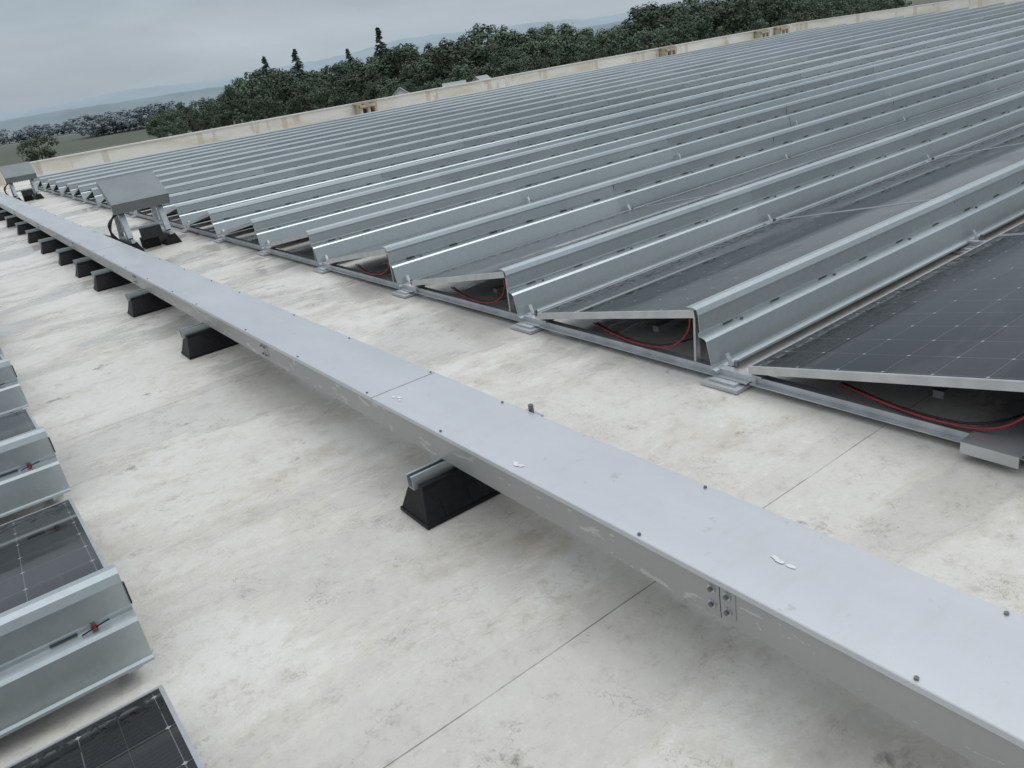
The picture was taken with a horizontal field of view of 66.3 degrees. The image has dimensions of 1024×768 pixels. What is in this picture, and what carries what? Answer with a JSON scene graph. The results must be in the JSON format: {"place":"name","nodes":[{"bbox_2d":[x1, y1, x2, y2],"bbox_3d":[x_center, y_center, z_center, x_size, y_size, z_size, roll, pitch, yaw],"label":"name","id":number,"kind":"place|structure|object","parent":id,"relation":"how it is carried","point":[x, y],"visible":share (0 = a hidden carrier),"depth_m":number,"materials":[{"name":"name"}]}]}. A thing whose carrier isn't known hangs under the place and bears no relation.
{"place":"outdoors","nodes":[
{"label":"outdoors","id":0,"kind":"place"},
{"bbox_2d":[0,0,682,112],"label":"sky","id":1,"kind":"structure","parent":0,"point":[53,52],"materials":[{"name":"grey"}]},
{"bbox_2d":[0,0,725,120],"bbox_3d":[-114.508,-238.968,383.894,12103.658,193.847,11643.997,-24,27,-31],"label":"distant hills","id":2,"kind":"structure","parent":0,"point":[155,91],"depth_m":4893.35,"materials":[{"name":"grey"}]},
{"bbox_2d":[0,1,834,137],"bbox_3d":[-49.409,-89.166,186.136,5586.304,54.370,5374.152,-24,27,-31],"label":"wooded hills","id":3,"kind":"structure","parent":0,"point":[59,117],"depth_m":2140.49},
{"bbox_2d":[0,0,950,166],"bbox_3d":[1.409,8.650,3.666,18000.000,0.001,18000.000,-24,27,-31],"label":"ground","id":4,"kind":"structure","parent":0,"point":[73,142],"depth_m":388.65,"materials":[{"name":"green plant"}]},
{"bbox_2d":[16,135,58,161],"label":"broadleaf tree","id":5,"kind":"object","parent":4,"relation":"on","point":[45,152],"visible":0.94,"depth_m":193.67,"materials":[{"name":"green plant"}]},
{"bbox_2d":[0,100,187,144],"bbox_3d":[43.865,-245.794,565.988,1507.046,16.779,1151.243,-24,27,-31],"label":"distant trees","id":6,"kind":"object","parent":4,"relation":"on","point":[107,123],"visible":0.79,"depth_m":480.07,"materials":[{"name":"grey plant"}]},
{"bbox_2d":[392,87,408,95],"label":"white farmhouse","id":7,"kind":"object","parent":4,"relation":"on","point":[399,90],"visible":0.14,"depth_m":151.44,"materials":[{"name":"white paint"}]},
{"bbox_2d":[442,80,465,86],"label":"white farmhouse","id":8,"kind":"object","parent":4,"relation":"on","point":[453,83],"visible":0.08,"depth_m":154.32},
{"bbox_2d":[472,74,490,81],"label":"white farmhouse","id":9,"kind":"object","parent":4,"relation":"on","point":[481,77],"visible":0.09,"depth_m":148.20,"materials":[{"name":"white paint"}]},
{"bbox_2d":[0,0,1022,189],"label":"parapet wall","id":10,"kind":"structure","parent":4,"relation":"on","point":[85,159],"depth_m":30.99,"materials":[{"name":"concrete"}]},
{"bbox_2d":[352,99,377,114],"bbox_3d":[-5.427,-10.353,29.590,1.000,0.620,0.430,-24,27,-31],"label":"scupper box","id":11,"kind":"object","parent":10,"relation":"attached to","point":[365,107],"visible":0.74,"depth_m":29.44,"materials":[{"name":"beige metal"}]},
{"bbox_2d":[659,45,676,56],"bbox_3d":[7.650,-16.075,38.065,1.000,0.620,0.430,-24,27,-31],"label":"scupper box","id":12,"kind":"object","parent":10,"relation":"attached to","point":[668,50],"visible":0.74,"depth_m":37.89,"materials":[{"name":"beige metal"}]},
{"bbox_2d":[754,28,769,38],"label":"scupper box","id":13,"kind":"object","parent":10,"relation":"attached to","point":[761,33],"visible":0.73,"depth_m":41.60,"materials":[{"name":"beige metal"}]},
{"bbox_2d":[774,25,789,34],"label":"scupper box","id":14,"kind":"object","parent":10,"relation":"attached to","point":[782,29],"visible":0.72,"depth_m":42.49,"materials":[{"name":"beige metal"}]},
{"bbox_2d":[0,185,1023,767],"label":"warehouse roof","id":15,"kind":"structure","parent":4,"relation":"on","point":[304,589],"depth_m":2.67,"materials":[{"name":"white concrete"}]},
{"bbox_2d":[0,210,12,220],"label":"rubber support block","id":16,"kind":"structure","parent":15,"relation":"on","point":[4,213],"depth_m":15.05,"materials":[{"name":"rubber"}]},
{"bbox_2d":[4,215,23,226],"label":"rubber support block","id":17,"kind":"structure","parent":15,"relation":"on","point":[11,220],"depth_m":13.82,"materials":[{"name":"rubber"}]},
{"bbox_2d":[0,355,28,415],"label":"solar panel row","id":18,"kind":"object","parent":15,"relation":"on","point":[12,397],"visible":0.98,"depth_m":4.43,"materials":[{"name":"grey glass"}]},
{"bbox_2d":[0,162,43,201],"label":"inverter rack","id":19,"kind":"object","parent":15,"relation":"on","point":[18,172],"visible":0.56,"depth_m":18.12,"materials":[{"name":"grey metal"}]},
{"bbox_2d":[15,221,35,234],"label":"rubber support block","id":20,"kind":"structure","parent":15,"relation":"on","point":[23,227],"depth_m":12.59,"materials":[{"name":"rubber"}]},
{"bbox_2d":[0,408,70,517],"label":"solar panel row","id":21,"kind":"object","parent":15,"relation":"on","point":[31,473],"visible":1,"depth_m":3.29,"materials":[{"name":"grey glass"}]},
{"bbox_2d":[25,228,51,243],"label":"rubber support block","id":22,"kind":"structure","parent":15,"relation":"on","point":[35,234],"depth_m":11.44,"materials":[{"name":"rubber"}]},
{"bbox_2d":[38,237,68,253],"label":"rubber support block","id":23,"kind":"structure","parent":15,"relation":"on","point":[50,244],"depth_m":10.28,"materials":[{"name":"rubber"}]},
{"bbox_2d":[56,247,86,265],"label":"rubber support block","id":24,"kind":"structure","parent":15,"relation":"on","point":[68,255],"depth_m":9.21,"materials":[{"name":"rubber"}]},
{"bbox_2d":[0,498,154,737],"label":"solar panel row","id":25,"kind":"object","parent":15,"relation":"on","point":[71,630],"visible":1,"depth_m":2.17,"materials":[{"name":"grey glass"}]},
{"bbox_2d":[73,257,105,277],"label":"rubber support block","id":26,"kind":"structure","parent":15,"relation":"on","point":[86,266],"depth_m":8.33,"materials":[{"name":"rubber"}]},
{"bbox_2d":[5,684,203,767],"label":"solar panel row","id":27,"kind":"object","parent":15,"relation":"on","point":[146,730],"visible":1,"depth_m":1.87,"materials":[{"name":"black glass"}]},
{"bbox_2d":[91,268,131,291],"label":"rubber support block","id":28,"kind":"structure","parent":15,"relation":"on","point":[105,278],"depth_m":7.53,"materials":[{"name":"rubber"}]},
{"bbox_2d":[96,171,181,250],"bbox_3d":[-4.567,-2.042,9.366,0.828,0.836,0.732,-24,27,-31],"label":"inverter rack","id":29,"kind":"object","parent":15,"relation":"on","point":[122,195],"visible":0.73,"depth_m":9.22,"materials":[{"name":"grey metal"}]},
{"bbox_2d":[125,289,172,316],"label":"rubber support block","id":30,"kind":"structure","parent":15,"relation":"on","point":[142,301],"depth_m":6.38,"materials":[{"name":"rubber"}]},
{"bbox_2d":[179,323,238,358],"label":"rubber support block","id":31,"kind":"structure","parent":15,"relation":"on","point":[200,339],"depth_m":5.11,"materials":[{"name":"rubber"}]},
{"bbox_2d":[30,27,819,189],"bbox_3d":[1.062,-11.866,31.027,36.580,0.338,1.480,-24,27,-31],"label":"solar panel row","id":32,"kind":"object","parent":15,"relation":"on","point":[37,179],"visible":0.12,"depth_m":26.50,"materials":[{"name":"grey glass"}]},
{"bbox_2d":[37,23,846,191],"bbox_3d":[1.943,-11.541,29.922,36.580,0.338,1.480,-24,27,-31],"label":"solar panel row","id":33,"kind":"object","parent":15,"relation":"on","point":[43,181],"visible":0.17,"depth_m":25.04,"materials":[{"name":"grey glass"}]},
{"bbox_2d":[400,458,500,529],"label":"rubber support block","id":34,"kind":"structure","parent":15,"relation":"on","point":[439,491],"depth_m":2.83,"materials":[{"name":"rubber"}]},
{"bbox_2d":[0,192,1023,767],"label":"cable duct","id":35,"kind":"object","parent":34,"relation":"on","point":[940,662],"visible":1,"depth_m":2.02,"materials":[{"name":"metal"}]},
{"bbox_2d":[45,19,873,193],"bbox_3d":[2.812,-11.211,28.809,36.580,0.338,1.480,-24,27,-31],"label":"solar panel row","id":36,"kind":"object","parent":15,"relation":"on","point":[51,183],"visible":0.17,"depth_m":23.83,"materials":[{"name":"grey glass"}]},
{"bbox_2d":[52,15,903,196],"bbox_3d":[3.665,-10.874,27.686,36.580,0.338,1.480,-24,27,-31],"label":"solar panel row","id":37,"kind":"object","parent":15,"relation":"on","point":[61,185],"visible":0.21,"depth_m":22.48,"materials":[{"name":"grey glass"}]},
{"bbox_2d":[63,11,935,199],"bbox_3d":[4.552,-10.551,26.584,36.580,0.338,1.480,-24,27,-31],"label":"solar panel row","id":38,"kind":"object","parent":15,"relation":"on","point":[71,187],"visible":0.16,"depth_m":21.34,"materials":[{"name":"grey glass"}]},
{"bbox_2d":[73,7,968,203],"bbox_3d":[5.403,-10.213,25.460,36.580,0.338,1.480,-24,27,-31],"label":"solar panel row","id":39,"kind":"object","parent":15,"relation":"on","point":[84,190],"visible":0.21,"depth_m":20.53,"materials":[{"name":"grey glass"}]},
{"bbox_2d":[85,2,1004,207],"bbox_3d":[6.272,-9.883,24.347,36.580,0.338,1.480,-24,27,-31],"label":"solar panel row","id":40,"kind":"object","parent":15,"relation":"on","point":[96,194],"visible":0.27,"depth_m":19.26,"materials":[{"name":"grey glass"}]},
{"bbox_2d":[100,0,1023,207],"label":"solar panel row","id":41,"kind":"object","parent":15,"relation":"on","point":[254,164],"visible":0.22,"depth_m":17.99,"materials":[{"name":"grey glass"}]},
{"bbox_2d":[129,4,1023,217],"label":"solar panel row","id":42,"kind":"object","parent":15,"relation":"on","point":[222,178],"visible":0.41,"depth_m":16.38,"materials":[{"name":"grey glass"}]},
{"bbox_2d":[135,8,1023,222],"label":"solar panel row","id":43,"kind":"object","parent":15,"relation":"on","point":[226,187],"visible":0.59,"depth_m":14.65,"materials":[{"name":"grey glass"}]},
{"bbox_2d":[158,13,1023,232],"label":"solar panel row","id":44,"kind":"object","parent":15,"relation":"on","point":[188,211],"visible":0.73,"depth_m":12.97,"materials":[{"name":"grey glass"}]},
{"bbox_2d":[186,19,1023,242],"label":"solar panel row","id":45,"kind":"object","parent":15,"relation":"on","point":[223,219],"visible":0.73,"depth_m":11.48,"materials":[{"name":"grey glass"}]},
{"bbox_2d":[222,28,1023,255],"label":"solar panel row","id":46,"kind":"object","parent":15,"relation":"on","point":[275,227],"visible":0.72,"depth_m":10.04,"materials":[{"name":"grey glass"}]},
{"bbox_2d":[266,40,1023,273],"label":"solar panel row","id":47,"kind":"object","parent":15,"relation":"on","point":[333,240],"visible":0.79,"depth_m":8.59,"materials":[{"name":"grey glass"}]},
{"bbox_2d":[326,57,1023,297],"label":"solar panel row","id":48,"kind":"object","parent":15,"relation":"on","point":[428,252],"visible":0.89,"depth_m":7.15,"materials":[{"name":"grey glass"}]},
{"bbox_2d":[411,82,1023,333],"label":"solar panel row","id":49,"kind":"object","parent":15,"relation":"on","point":[545,273],"visible":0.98,"depth_m":5.75,"materials":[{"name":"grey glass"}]},
{"bbox_2d":[537,125,1023,394],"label":"solar panel row","id":50,"kind":"object","parent":15,"relation":"on","point":[739,298],"visible":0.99,"depth_m":4.32,"materials":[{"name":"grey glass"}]},
{"bbox_2d":[748,222,1023,468],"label":"solar panel row","id":51,"kind":"object","parent":15,"relation":"on","point":[949,327],"visible":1,"depth_m":3.15,"materials":[{"name":"black glass"}]},
{"bbox_2d":[145,0,911,138],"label":"tree line","id":52,"kind":"object","parent":4,"relation":"on","point":[264,93],"visible":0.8,"depth_m":184.44,"materials":[{"name":"green plant"}]}
]}

